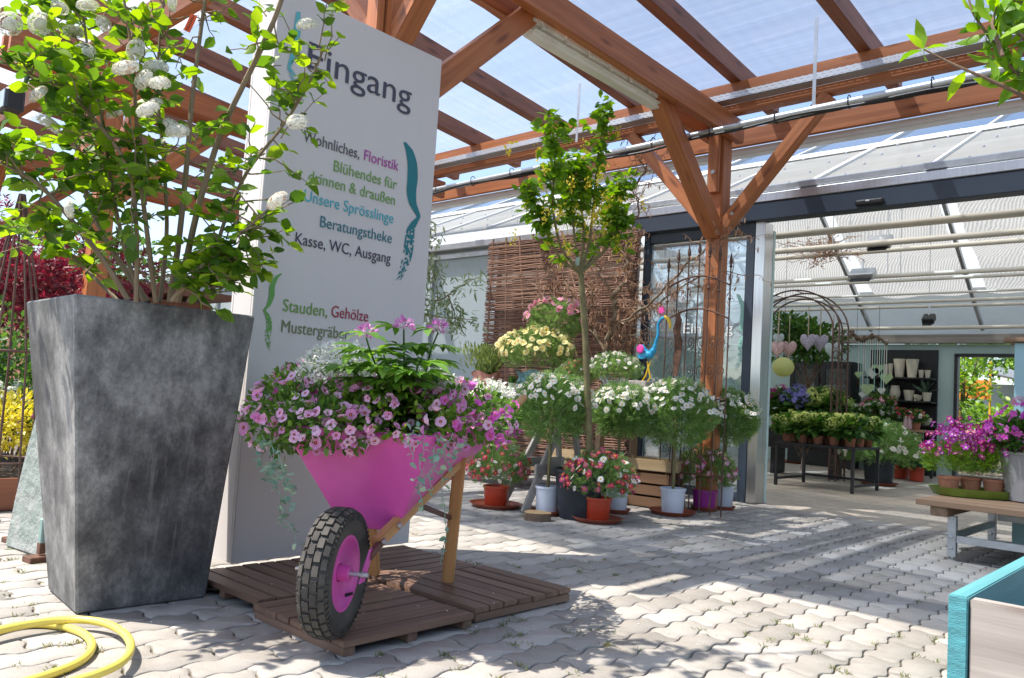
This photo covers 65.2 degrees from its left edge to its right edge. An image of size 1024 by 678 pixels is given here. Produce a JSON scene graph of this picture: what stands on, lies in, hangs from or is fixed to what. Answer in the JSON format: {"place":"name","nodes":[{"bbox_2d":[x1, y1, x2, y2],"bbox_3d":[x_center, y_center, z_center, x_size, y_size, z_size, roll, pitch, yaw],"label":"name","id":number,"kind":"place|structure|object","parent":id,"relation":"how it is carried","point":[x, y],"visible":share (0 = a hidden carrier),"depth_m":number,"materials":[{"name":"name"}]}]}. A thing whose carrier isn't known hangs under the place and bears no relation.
{"place":"outdoors","nodes":[
{"label":"outdoors","id":0,"kind":"place"},
{"bbox_2d":[0,272,231,385],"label":"hedge","id":1,"kind":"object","parent":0,"point":[222,298],"depth_m":12.15,"materials":[{"name":"plant"}]},
{"bbox_2d":[0,428,1023,677],"bbox_3d":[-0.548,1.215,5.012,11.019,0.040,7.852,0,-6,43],"label":"paved ground","id":2,"kind":"structure","parent":0,"point":[630,591],"depth_m":3.31,"materials":[{"name":"stone"}]},
{"bbox_2d":[0,452,24,510],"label":"timber trough","id":3,"kind":"object","parent":2,"relation":"on","point":[8,484],"depth_m":4.80,"materials":[{"name":"wood"}]},
{"bbox_2d":[0,294,33,458],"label":"green shrub","id":4,"kind":"object","parent":3,"relation":"in","point":[13,361],"visible":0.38,"depth_m":6.11,"materials":[{"name":"green plant"}]},
{"bbox_2d":[0,387,33,472],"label":"golden shrub","id":5,"kind":"object","parent":3,"relation":"in","point":[11,401],"visible":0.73,"depth_m":5.22,"materials":[{"name":"yellow plant"}]},
{"bbox_2d":[0,193,38,487],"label":"plant obelisk","id":6,"kind":"object","parent":2,"relation":"on","point":[20,198],"visible":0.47,"depth_m":4.47,"materials":[{"name":"metal"}]},
{"bbox_2d":[22,518,45,563],"bbox_3d":[-2.112,0.904,3.598,0.084,0.190,0.120,1,-5,34],"label":"slab foot","id":7,"kind":"object","parent":2,"relation":"on","point":[39,556],"visible":0.55,"depth_m":3.58},
{"bbox_2d":[6,420,45,553],"bbox_3d":[-2.165,0.497,3.754,0.538,1.018,0.070,1,-5,34],"label":"stone slab","id":8,"kind":"object","parent":7,"relation":"on","point":[26,517],"depth_m":3.76,"materials":[{"name":"stone"}]},
{"bbox_2d":[0,616,134,677],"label":"garden hose","id":9,"kind":"object","parent":2,"relation":"on","point":[61,623],"visible":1,"depth_m":2.52,"materials":[{"name":"rubber"}]},
{"bbox_2d":[0,221,170,455],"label":"red maple","id":10,"kind":"object","parent":2,"relation":"on","point":[53,279],"visible":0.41,"depth_m":7.22,"materials":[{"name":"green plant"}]},
{"bbox_2d":[52,225,171,283],"bbox_3d":[-8.147,-0.410,16.271,2.899,3.917,3.449,5,-5,-25],"label":"broadleaf tree","id":11,"kind":"object","parent":2,"relation":"on","point":[142,243],"visible":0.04,"depth_m":15.86,"materials":[{"name":"green plant"}]},
{"bbox_2d":[27,294,253,613],"bbox_3d":[-1.520,0.438,3.158,0.643,1.125,0.693,0,-6,43],"label":"concrete planter","id":12,"kind":"object","parent":2,"relation":"on","point":[136,405],"visible":1,"depth_m":2.97,"materials":[{"name":"grey concrete"}]},
{"bbox_2d":[0,0,349,322],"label":"viburnum shrub","id":13,"kind":"object","parent":12,"relation":"in","point":[204,264],"visible":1,"depth_m":2.80,"materials":[{"name":"green plant"}]},
{"bbox_2d":[207,558,377,611],"bbox_3d":[-0.959,1.023,3.361,0.569,0.053,0.564,0,-6,43],"label":"duckboard","id":14,"kind":"object","parent":2,"relation":"on","point":[255,586],"visible":0.48,"depth_m":3.26,"materials":[{"name":"brown wood"}]},
{"bbox_2d":[212,0,441,563],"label":"entrance sign","id":15,"kind":"object","parent":2,"relation":"on","point":[360,224],"visible":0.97,"depth_m":3.92,"materials":[{"name":"plastic"}]},
{"bbox_2d":[254,583,473,656],"bbox_3d":[-0.546,1.021,2.954,0.564,0.054,0.588,0,-6,43],"label":"duckboard","id":16,"kind":"object","parent":2,"relation":"on","point":[386,612],"visible":0.84,"depth_m":2.87,"materials":[{"name":"brown wood"}]},
{"bbox_2d":[289,394,526,640],"bbox_3d":[-0.444,0.611,3.314,0.707,0.832,1.827,3,-4,10],"label":"wheelbarrow","id":17,"kind":"object","parent":16,"relation":"on","point":[370,493],"visible":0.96,"depth_m":2.79,"materials":[{"name":"pink paint"}]},
{"bbox_2d":[251,434,303,549],"bbox_3d":[-0.791,0.509,2.670,0.210,0.374,0.100,2,-5,22],"label":"silver trailer","id":18,"kind":"object","parent":17,"relation":"hanging from","point":[271,467],"visible":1,"depth_m":2.66,"materials":[{"name":"green plant"}]},
{"bbox_2d":[233,369,389,462],"bbox_3d":[-0.715,0.283,2.919,0.656,0.349,0.527,0,-6,43],"label":"trailing petunia","id":19,"kind":"object","parent":17,"relation":"in","point":[281,421],"visible":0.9,"depth_m":2.77,"materials":[{"name":"pink plant"}]},
{"bbox_2d":[256,358,378,429],"bbox_3d":[-0.789,0.243,3.320,0.537,0.328,0.603,0,-6,43],"label":"trailing petunia","id":20,"kind":"object","parent":17,"relation":"in","point":[290,366],"visible":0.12,"depth_m":3.15,"materials":[{"name":"pink plant"}]},
{"bbox_2d":[293,338,381,387],"bbox_3d":[-0.640,0.098,3.040,0.382,0.203,0.400,0,-6,43],"label":"white spurge","id":21,"kind":"object","parent":17,"relation":"in","point":[329,354],"visible":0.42,"depth_m":2.94,"materials":[{"name":"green plant"}]},
{"bbox_2d":[319,314,460,433],"bbox_3d":[-0.420,0.161,2.909,0.500,0.480,0.788,3,-4,4],"label":"spider flower","id":22,"kind":"object","parent":17,"relation":"on","point":[384,369],"visible":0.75,"depth_m":2.75,"materials":[{"name":"green plant"}]},
{"bbox_2d":[317,366,475,448],"bbox_3d":[-0.456,0.245,3.039,0.631,0.308,0.724,4,-4,-5],"label":"trailing petunia","id":23,"kind":"object","parent":17,"relation":"in","point":[442,422],"visible":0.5,"depth_m":2.80,"materials":[{"name":"pink plant"}]},
{"bbox_2d":[402,421,466,562],"bbox_3d":[-0.236,0.539,2.694,0.161,0.522,0.426,2,-4,18],"label":"silver trailer","id":24,"kind":"object","parent":17,"relation":"hanging from","point":[435,456],"visible":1,"depth_m":2.61,"materials":[{"name":"green plant"}]},
{"bbox_2d":[404,374,522,450],"bbox_3d":[-0.179,0.292,3.198,0.407,0.288,0.925,3,-4,8],"label":"trailing petunia","id":25,"kind":"object","parent":17,"relation":"in","point":[497,412],"visible":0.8,"depth_m":2.96,"materials":[{"name":"pink plant"}]},
{"bbox_2d":[466,375,515,400],"bbox_3d":[-0.101,0.199,3.246,0.248,0.106,0.279,0,-6,43],"label":"white spurge","id":26,"kind":"object","parent":17,"relation":"in","point":[497,387],"visible":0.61,"depth_m":3.20,"materials":[{"name":"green plant"}]},
{"bbox_2d":[367,545,477,585],"bbox_3d":[-0.562,1.078,3.794,0.564,0.054,0.588,0,-6,43],"label":"duckboard","id":27,"kind":"object","parent":2,"relation":"on","point":[405,561],"visible":0.38,"depth_m":3.78,"materials":[{"name":"brown wood"}]},
{"bbox_2d":[424,216,488,340],"bbox_3d":[-0.701,0.132,5.488,1.076,2.180,0.420,3,-4,7],"label":"weeping pear","id":28,"kind":"object","parent":2,"relation":"on","point":[459,318],"visible":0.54,"depth_m":5.49,"materials":[{"name":"green plant"}]},
{"bbox_2d":[0,488,946,677],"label":"joint grass","id":29,"kind":"structure","parent":2,"relation":"on","point":[605,643],"depth_m":2.97,"materials":[{"name":"plant"}]},
{"bbox_2d":[386,565,569,621],"bbox_3d":[-0.140,1.074,3.417,0.537,0.054,0.589,0,-6,43],"label":"duckboard","id":30,"kind":"object","parent":2,"relation":"on","point":[472,589],"visible":0.84,"depth_m":3.33,"materials":[{"name":"brown wood"}]},
{"bbox_2d":[469,499,521,509],"bbox_3d":[-0.131,1.300,6.275,0.412,0.035,0.412,0,-6,43],"label":"plant saucer","id":31,"kind":"object","parent":2,"relation":"on","point":[480,503],"visible":0.77,"depth_m":6.17,"materials":[{"name":"plastic"}]},
{"bbox_2d":[465,442,532,505],"bbox_3d":[-0.112,1.045,6.288,0.562,0.522,0.564,0,-6,43],"label":"red daisy pot","id":32,"kind":"object","parent":31,"relation":"on","point":[481,462],"visible":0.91,"depth_m":6.19,"materials":[{"name":"plastic"}]},
{"bbox_2d":[0,0,1023,507],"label":"timber pergola","id":33,"kind":"object","parent":2,"relation":"on","point":[686,60],"visible":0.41,"depth_m":6.75,"materials":[{"name":"wood"}]},
{"bbox_2d":[0,69,31,114],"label":"floodlight","id":34,"kind":"object","parent":33,"relation":"attached to","point":[11,101],"visible":0.67,"depth_m":4.54,"materials":[{"name":"grey metal"}]},
{"bbox_2d":[523,17,659,109],"bbox_3d":[0.667,-2.066,5.842,0.164,0.347,1.729,0,-6,43],"label":"strip light","id":35,"kind":"object","parent":33,"relation":"hanging from","point":[542,34],"visible":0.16,"depth_m":5.65,"materials":[{"name":"white plastic"}]},
{"bbox_2d":[433,17,1019,194],"bbox_3d":[1.233,-1.982,6.901,11.500,0.843,0.082,0,-6,43],"label":"hanging pipe","id":36,"kind":"object","parent":33,"relation":"hanging from","point":[931,86],"visible":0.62,"depth_m":6.01,"materials":[{"name":"metal"}]},
{"bbox_2d":[434,32,1023,169],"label":"cable tray","id":37,"kind":"object","parent":33,"relation":"attached to","point":[864,69],"depth_m":6.62,"materials":[{"name":"silver metal"}]},
{"bbox_2d":[524,510,550,521],"bbox_3d":[0.174,1.269,5.735,0.204,0.055,0.198,0,-6,43],"label":"log slice","id":38,"kind":"object","parent":2,"relation":"on","point":[537,516],"visible":1,"depth_m":5.67,"materials":[{"name":"brown wood"}]},
{"bbox_2d":[506,407,580,511],"bbox_3d":[0.306,0.949,6.368,0.700,0.823,0.458,7,-5,-39],"label":"wooden trestle","id":39,"kind":"object","parent":2,"relation":"on","point":[540,465],"visible":0.35,"depth_m":6.26,"materials":[{"name":"grey wood"}]},
{"bbox_2d":[530,507,558,515],"bbox_3d":[0.261,1.308,6.051,0.252,0.035,0.252,0,-6,43],"label":"plant saucer","id":40,"kind":"object","parent":2,"relation":"on","point":[552,513],"visible":0.25,"depth_m":5.97,"materials":[{"name":"plastic"}]},
{"bbox_2d":[509,365,598,511],"bbox_3d":[0.286,0.752,6.108,0.698,1.129,0.694,0,-6,43],"label":"daisy standard","id":41,"kind":"object","parent":40,"relation":"on","point":[546,388],"visible":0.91,"depth_m":5.98,"materials":[{"name":"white plant"}]},
{"bbox_2d":[479,393,637,476],"bbox_3d":[0.265,1.001,7.785,2.050,0.900,0.742,0,-6,43],"label":"display table","id":42,"kind":"object","parent":2,"relation":"on","point":[599,443],"visible":0.02,"depth_m":7.30,"materials":[{"name":"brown wood"}]},
{"bbox_2d":[447,341,516,385],"bbox_3d":[-0.289,0.284,8.293,0.845,0.529,0.844,0,-6,43],"label":"lavender pot","id":43,"kind":"object","parent":42,"relation":"on","point":[485,367],"visible":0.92,"depth_m":8.23,"materials":[{"name":"ceramic"}]},
{"bbox_2d":[495,323,578,385],"bbox_3d":[0.244,0.199,7.875,0.832,0.704,0.833,0,-6,43],"label":"yellow daisy pot","id":44,"kind":"object","parent":42,"relation":"on","point":[539,340],"visible":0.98,"depth_m":7.71,"materials":[{"name":"ceramic"}]},
{"bbox_2d":[523,295,587,370],"bbox_3d":[0.427,0.058,8.053,0.693,1.031,0.675,0,-6,43],"label":"pink daisy standard","id":45,"kind":"object","parent":42,"relation":"on","point":[545,308],"visible":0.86,"depth_m":7.95,"materials":[{"name":"plant"}]},
{"bbox_2d":[589,349,644,388],"bbox_3d":[0.917,0.311,7.155,0.530,0.457,0.516,0,-6,43],"label":"cellophane pot","id":46,"kind":"object","parent":42,"relation":"on","point":[616,358],"visible":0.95,"depth_m":7.07,"materials":[{"name":"ceramic"}]},
{"bbox_2d":[629,380,656,391],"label":"stone pot","id":47,"kind":"object","parent":42,"relation":"on","point":[644,383],"visible":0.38,"depth_m":6.78,"materials":[{"name":"stone"}]},
{"bbox_2d":[637,305,671,380],"bbox_3d":[1.205,0.059,6.784,0.306,0.692,0.090,0,-6,43],"label":"metal bird","id":48,"kind":"object","parent":47,"relation":"in","point":[643,351],"visible":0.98,"depth_m":6.79},
{"bbox_2d":[477,226,642,470],"bbox_3d":[0.471,0.150,9.299,2.295,2.848,0.071,0,-6,43],"label":"willow screen","id":49,"kind":"object","parent":2,"relation":"on","point":[493,293],"visible":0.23,"depth_m":9.46,"materials":[{"name":"wicker"}]},
{"bbox_2d":[554,467,606,520],"bbox_3d":[0.498,1.152,5.954,0.395,0.360,0.395,0,-6,43],"label":"plastic tub","id":50,"kind":"object","parent":2,"relation":"on","point":[571,502],"visible":0.55,"depth_m":5.81,"materials":[{"name":"plastic"}]},
{"bbox_2d":[504,89,646,471],"bbox_3d":[0.431,-0.458,5.881,0.655,2.902,1.626,0,-6,43],"label":"laburnum tree","id":51,"kind":"object","parent":50,"relation":"in","point":[615,219],"visible":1,"depth_m":5.91,"materials":[{"name":"green plant"}]},
{"bbox_2d":[572,514,622,524],"bbox_3d":[0.620,1.314,5.841,0.382,0.035,0.382,0,-6,43],"label":"plant saucer","id":52,"kind":"object","parent":2,"relation":"on","point":[614,519],"visible":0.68,"depth_m":5.71,"materials":[{"name":"plastic"}]},
{"bbox_2d":[559,447,639,520],"bbox_3d":[0.643,1.052,5.860,0.600,0.538,0.616,0,-6,43],"label":"red daisy pot","id":53,"kind":"object","parent":52,"relation":"on","point":[599,460],"visible":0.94,"depth_m":5.75,"materials":[{"name":"plastic"}]},
{"bbox_2d":[610,508,630,513],"bbox_3d":[0.830,1.366,6.378,0.232,0.035,0.232,0,-6,43],"label":"plant saucer","id":54,"kind":"object","parent":2,"relation":"on","point":[627,510],"visible":0.6,"depth_m":6.28,"materials":[{"name":"plastic"}]},
{"bbox_2d":[591,379,654,509],"bbox_3d":[0.858,0.843,6.406,0.561,1.061,0.578,0,-6,43],"label":"daisy standard","id":55,"kind":"object","parent":54,"relation":"on","point":[628,402],"visible":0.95,"depth_m":6.30,"materials":[{"name":"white plant"}]},
{"bbox_2d":[517,132,771,491],"bbox_3d":[1.161,-0.273,7.831,0.698,3.559,3.192,7,-5,-40],"label":"corkscrew hazel","id":56,"kind":"object","parent":2,"relation":"on","point":[612,329],"visible":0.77,"depth_m":7.95,"materials":[{"name":"brown plant"}]},
{"bbox_2d":[627,470,685,506],"bbox_3d":[1.211,1.300,6.973,0.489,0.292,0.358,0,-5,36],"label":"wooden crate","id":57,"kind":"object","parent":2,"relation":"on","point":[648,490],"visible":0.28,"depth_m":6.81,"materials":[{"name":"wood"}]},
{"bbox_2d":[623,455,687,473],"bbox_3d":[1.226,1.086,6.946,0.529,0.107,0.298,1,-5,30],"label":"wooden crate","id":58,"kind":"object","parent":57,"relation":"on","point":[650,464],"visible":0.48,"depth_m":6.81,"materials":[{"name":"brown wood"}]},
{"bbox_2d":[649,506,695,516],"bbox_3d":[1.298,1.403,6.487,0.382,0.035,0.382,0,-6,43],"label":"plant saucer","id":59,"kind":"object","parent":2,"relation":"on","point":[685,513],"visible":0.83,"depth_m":6.37,"materials":[{"name":"plastic"}]},
{"bbox_2d":[640,375,722,512],"bbox_3d":[1.325,0.851,6.524,0.766,1.119,0.730,0,-6,43],"label":"daisy standard","id":60,"kind":"object","parent":59,"relation":"on","point":[680,400],"visible":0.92,"depth_m":6.40,"materials":[{"name":"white plant"}]},
{"bbox_2d":[670,310,682,485],"bbox_3d":[1.365,0.595,6.722,0.099,1.686,0.012,0,-6,43],"label":"rust flame stake","id":61,"kind":"object","parent":2,"relation":"on","point":[678,343],"visible":0.71,"depth_m":6.76,"materials":[{"name":"metal"}]},
{"bbox_2d":[657,241,732,516],"bbox_3d":[1.540,0.305,6.759,0.628,2.290,0.034,0,-6,43],"label":"iron trellis","id":62,"kind":"object","parent":2,"relation":"on","point":[697,308],"visible":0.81,"depth_m":6.71,"materials":[{"name":"metal"}]},
{"bbox_2d":[690,504,718,511],"bbox_3d":[1.650,1.453,6.872,0.242,0.035,0.242,0,-6,43],"label":"plant saucer","id":63,"kind":"object","parent":2,"relation":"on","point":[704,509],"visible":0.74,"depth_m":6.78,"materials":[{"name":"plastic"}]},
{"bbox_2d":[675,446,740,507],"bbox_3d":[1.653,1.180,6.897,0.608,0.559,0.594,0,-6,43],"label":"pink daisy pot","id":64,"kind":"object","parent":63,"relation":"on","point":[730,468],"visible":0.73,"depth_m":6.78,"materials":[{"name":"plastic"}]},
{"bbox_2d":[717,505,735,510],"bbox_3d":[1.851,1.475,7.009,0.212,0.035,0.212,0,-6,43],"label":"plant saucer","id":65,"kind":"object","parent":2,"relation":"on","point":[729,508],"visible":0.59,"depth_m":6.92,"materials":[{"name":"plastic"}]},
{"bbox_2d":[715,384,763,506],"bbox_3d":[1.885,0.940,7.052,0.622,1.087,0.645,0,-6,43],"label":"daisy standard","id":66,"kind":"object","parent":65,"relation":"on","point":[744,406],"visible":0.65,"depth_m":6.92,"materials":[{"name":"white plant"}]},
{"bbox_2d":[899,0,1023,105],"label":"peach tree","id":67,"kind":"object","parent":2,"relation":"on","point":[1008,20],"visible":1,"depth_m":2.05,"materials":[{"name":"green plant"}]},
{"bbox_2d":[915,495,1023,560],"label":"bench","id":68,"kind":"object","parent":2,"relation":"on","point":[949,507],"visible":0.93,"depth_m":5.08,"materials":[{"name":"grey wood"}]},
{"bbox_2d":[927,484,1009,499],"bbox_3d":[3.183,1.056,5.509,0.600,0.058,0.372,3,-4,8],"label":"oval tray","id":69,"kind":"object","parent":68,"relation":"on","point":[981,493],"visible":0.75,"depth_m":5.37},
{"bbox_2d":[918,415,979,488],"bbox_3d":[3.032,0.797,5.547,0.394,0.534,0.398,0,-6,43],"label":"butterfly flower pot","id":70,"kind":"object","parent":69,"relation":"on","point":[930,451],"visible":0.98,"depth_m":5.49,"materials":[{"name":"ceramic"}]},
{"bbox_2d":[944,415,999,489],"bbox_3d":[3.213,0.807,5.596,0.352,0.545,0.366,0,-6,43],"label":"butterfly flower pot","id":71,"kind":"object","parent":69,"relation":"on","point":[970,483],"visible":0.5,"depth_m":5.52,"materials":[{"name":"ceramic"}]},
{"bbox_2d":[962,420,1023,491],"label":"butterfly flower pot","id":72,"kind":"object","parent":69,"relation":"on","point":[994,485],"visible":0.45,"depth_m":5.43,"materials":[{"name":"ceramic"}]},
{"bbox_2d":[979,396,1023,502],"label":"grey urn","id":73,"kind":"object","parent":68,"relation":"on","point":[1012,423],"visible":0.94,"depth_m":5.31,"materials":[{"name":"ceramic"}]},
{"bbox_2d":[947,556,1023,677],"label":"raised bed box","id":74,"kind":"object","parent":2,"relation":"on","point":[986,626],"visible":1,"depth_m":1.87,"materials":[{"name":"teal paint"}]},
{"bbox_2d":[959,357,1013,426],"bbox_3d":[9.548,1.060,16.951,2.246,3.258,1.779,0,-6,43],"label":"broadleaf tree","id":75,"kind":"object","parent":2,"relation":"on","point":[971,367],"visible":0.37,"depth_m":16.58,"materials":[{"name":"green plant"}]},
{"bbox_2d":[960,359,1013,429],"bbox_3d":[18.599,2.383,26.940,6.000,3.186,7.000,0,-6,43],"label":"greenhouse","id":76,"kind":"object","parent":2,"relation":"on","point":[1006,390],"visible":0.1,"depth_m":28.54,"materials":[{"name":"metal"}]},
{"bbox_2d":[960,397,1013,428],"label":"hedge plants","id":77,"kind":"object","parent":2,"relation":"on","point":[998,408],"visible":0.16,"depth_m":20.77,"materials":[{"name":"green plant"}]},
{"bbox_2d":[1004,337,1023,544],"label":"pillar","id":78,"kind":"structure","parent":2,"relation":"on","point":[1018,528],"depth_m":5.95,"materials":[{"name":"blue paint"}]},
{"bbox_2d":[0,0,1023,410],"label":"sky","id":79,"kind":"structure","parent":0,"point":[523,66],"materials":[{"name":"blue"}]},
{"bbox_2d":[556,358,601,383],"bbox_3d":[0.617,0.354,7.433,0.438,0.374,0.413,0,-6,43],"label":"plant","id":80,"kind":"object","parent":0,"point":[571,366],"visible":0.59,"depth_m":7.36,"materials":[{"name":"plant"}]},
{"bbox_2d":[495,450,1011,540],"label":"indoor floor","id":81,"kind":"structure","parent":0,"point":[896,505],"depth_m":8.59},
{"bbox_2d":[156,112,1023,503],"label":"greenhouse shop","id":82,"kind":"structure","parent":81,"relation":"on","point":[942,206],"depth_m":10.50,"materials":[{"name":"paint"}]},
{"bbox_2d":[848,258,876,281],"bbox_3d":[4.375,-0.857,9.994,0.300,0.309,0.192,0,-6,43],"label":"ceiling lamp","id":83,"kind":"object","parent":82,"relation":"attached to","point":[861,274],"visible":1,"depth_m":9.94,"materials":[{"name":"metal"}]},
{"bbox_2d":[849,308,892,398],"bbox_3d":[5.443,0.205,12.161,0.656,1.405,0.116,0,-6,43],"label":"hanging root mobile","id":84,"kind":"object","parent":82,"relation":"hanging from","point":[873,371],"visible":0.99,"depth_m":12.12,"materials":[{"name":"brown plant"}]},
{"bbox_2d":[768,427,848,479],"bbox_3d":[4.253,1.634,11.569,1.000,0.680,0.600,0,-6,43],"label":"table","id":85,"kind":"object","parent":81,"relation":"on","point":[772,437],"visible":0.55,"depth_m":11.59,"materials":[{"name":"black metal"}]},
{"bbox_2d":[769,384,792,424],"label":"hydrangea pot","id":86,"kind":"object","parent":85,"relation":"on","point":[775,393],"visible":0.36,"depth_m":11.73,"materials":[{"name":"ceramic"}]},
{"bbox_2d":[774,383,817,413],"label":"hydrangea pot","id":87,"kind":"object","parent":85,"relation":"on","point":[783,401],"visible":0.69,"depth_m":11.52,"materials":[{"name":"ceramic"}]},
{"bbox_2d":[804,386,855,413],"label":"hydrangea pot","id":88,"kind":"object","parent":85,"relation":"on","point":[824,395],"visible":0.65,"depth_m":11.23,"materials":[{"name":"ceramic"}]},
{"bbox_2d":[773,290,849,481],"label":"rose arch","id":89,"kind":"structure","parent":81,"relation":"on","point":[824,298],"depth_m":11.09,"materials":[{"name":"metal"}]},
{"bbox_2d":[772,298,793,376],"bbox_3d":[3.900,-0.153,11.444,0.301,1.390,0.299,0,-6,43],"label":"paper lantern","id":90,"kind":"object","parent":89,"relation":"hanging from","point":[783,366],"visible":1,"depth_m":11.30,"materials":[{"name":"yellow paper"}]},
{"bbox_2d":[771,309,852,468],"bbox_3d":[4.503,0.776,12.421,1.296,2.460,1.210,0,-6,43],"label":"ball tree","id":91,"kind":"object","parent":81,"relation":"on","point":[798,327],"visible":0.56,"depth_m":12.30,"materials":[{"name":"green plant"}]},
{"bbox_2d":[787,361,861,468],"bbox_3d":[5.538,1.327,14.232,1.106,1.836,0.495,0,-6,43],"label":"glass door cabinet","id":92,"kind":"object","parent":81,"relation":"on","point":[817,458],"visible":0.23,"depth_m":14.09,"materials":[{"name":"black metal"}]},
{"bbox_2d":[774,441,880,493],"bbox_3d":[3.865,1.557,9.822,0.975,0.530,0.900,0,-6,43],"label":"metal table","id":93,"kind":"object","parent":81,"relation":"on","point":[852,479],"visible":0.97,"depth_m":9.80,"materials":[{"name":"black metal"}]},
{"bbox_2d":[769,409,803,441],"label":"hydrangea pot","id":94,"kind":"object","parent":93,"relation":"on","point":[778,419],"visible":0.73,"depth_m":9.81,"materials":[{"name":"ceramic"}]},
{"bbox_2d":[784,411,817,442],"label":"hydrangea pot","id":95,"kind":"object","parent":93,"relation":"on","point":[801,437],"visible":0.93,"depth_m":9.66,"materials":[{"name":"ceramic"}]},
{"bbox_2d":[800,411,833,443],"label":"hydrangea pot","id":96,"kind":"object","parent":93,"relation":"on","point":[817,438],"visible":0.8,"depth_m":9.54,"materials":[{"name":"ceramic"}]},
{"bbox_2d":[815,412,853,445],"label":"hydrangea pot","id":97,"kind":"object","parent":93,"relation":"on","point":[833,440],"visible":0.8,"depth_m":9.40,"materials":[{"name":"ceramic"}]},
{"bbox_2d":[831,413,869,446],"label":"hydrangea pot","id":98,"kind":"object","parent":93,"relation":"on","point":[854,419],"visible":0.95,"depth_m":9.28,"materials":[{"name":"ceramic"}]},
{"bbox_2d":[847,413,880,446],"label":"hydrangea pot","id":99,"kind":"object","parent":93,"relation":"on","point":[859,442],"visible":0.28,"depth_m":9.49,"materials":[{"name":"ceramic"}]},
{"bbox_2d":[860,481,897,485],"bbox_3d":[4.921,1.938,10.745,0.492,0.035,0.492,0,-6,43],"label":"plant saucer","id":100,"kind":"object","parent":81,"relation":"on","point":[893,484],"visible":0.52,"depth_m":10.55,"materials":[{"name":"plastic"}]},
{"bbox_2d":[837,418,925,483],"bbox_3d":[4.961,1.501,10.799,1.218,0.894,1.078,0,-6,43],"label":"daisy bush","id":101,"kind":"object","parent":100,"relation":"on","point":[896,436],"visible":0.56,"depth_m":10.57,"materials":[{"name":"green plant"}]},
{"bbox_2d":[848,428,934,478],"bbox_3d":[5.970,1.796,12.836,1.320,0.751,0.600,0,-6,43],"label":"flower table","id":102,"kind":"object","parent":81,"relation":"on","point":[921,432],"visible":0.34,"depth_m":12.41,"materials":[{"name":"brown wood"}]},
{"bbox_2d":[865,390,900,420],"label":"mixed flower pot","id":103,"kind":"object","parent":102,"relation":"on","point":[890,402],"visible":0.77,"depth_m":13.00,"materials":[{"name":"ceramic"}]},
{"bbox_2d":[863,350,938,475],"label":"shelf wall","id":104,"kind":"structure","parent":81,"relation":"on","point":[928,359],"depth_m":13.42,"materials":[{"name":"black wood"}]},
{"bbox_2d":[896,444,941,481],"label":"red flower pot","id":105,"kind":"object","parent":81,"relation":"on","point":[916,473],"visible":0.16,"depth_m":11.75,"materials":[{"name":"plastic"}]},
{"bbox_2d":[777,227,866,269],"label":"dried twig cloud","id":106,"kind":"structure","parent":0,"point":[832,252],"depth_m":9.12,"materials":[{"name":"brown plant"}]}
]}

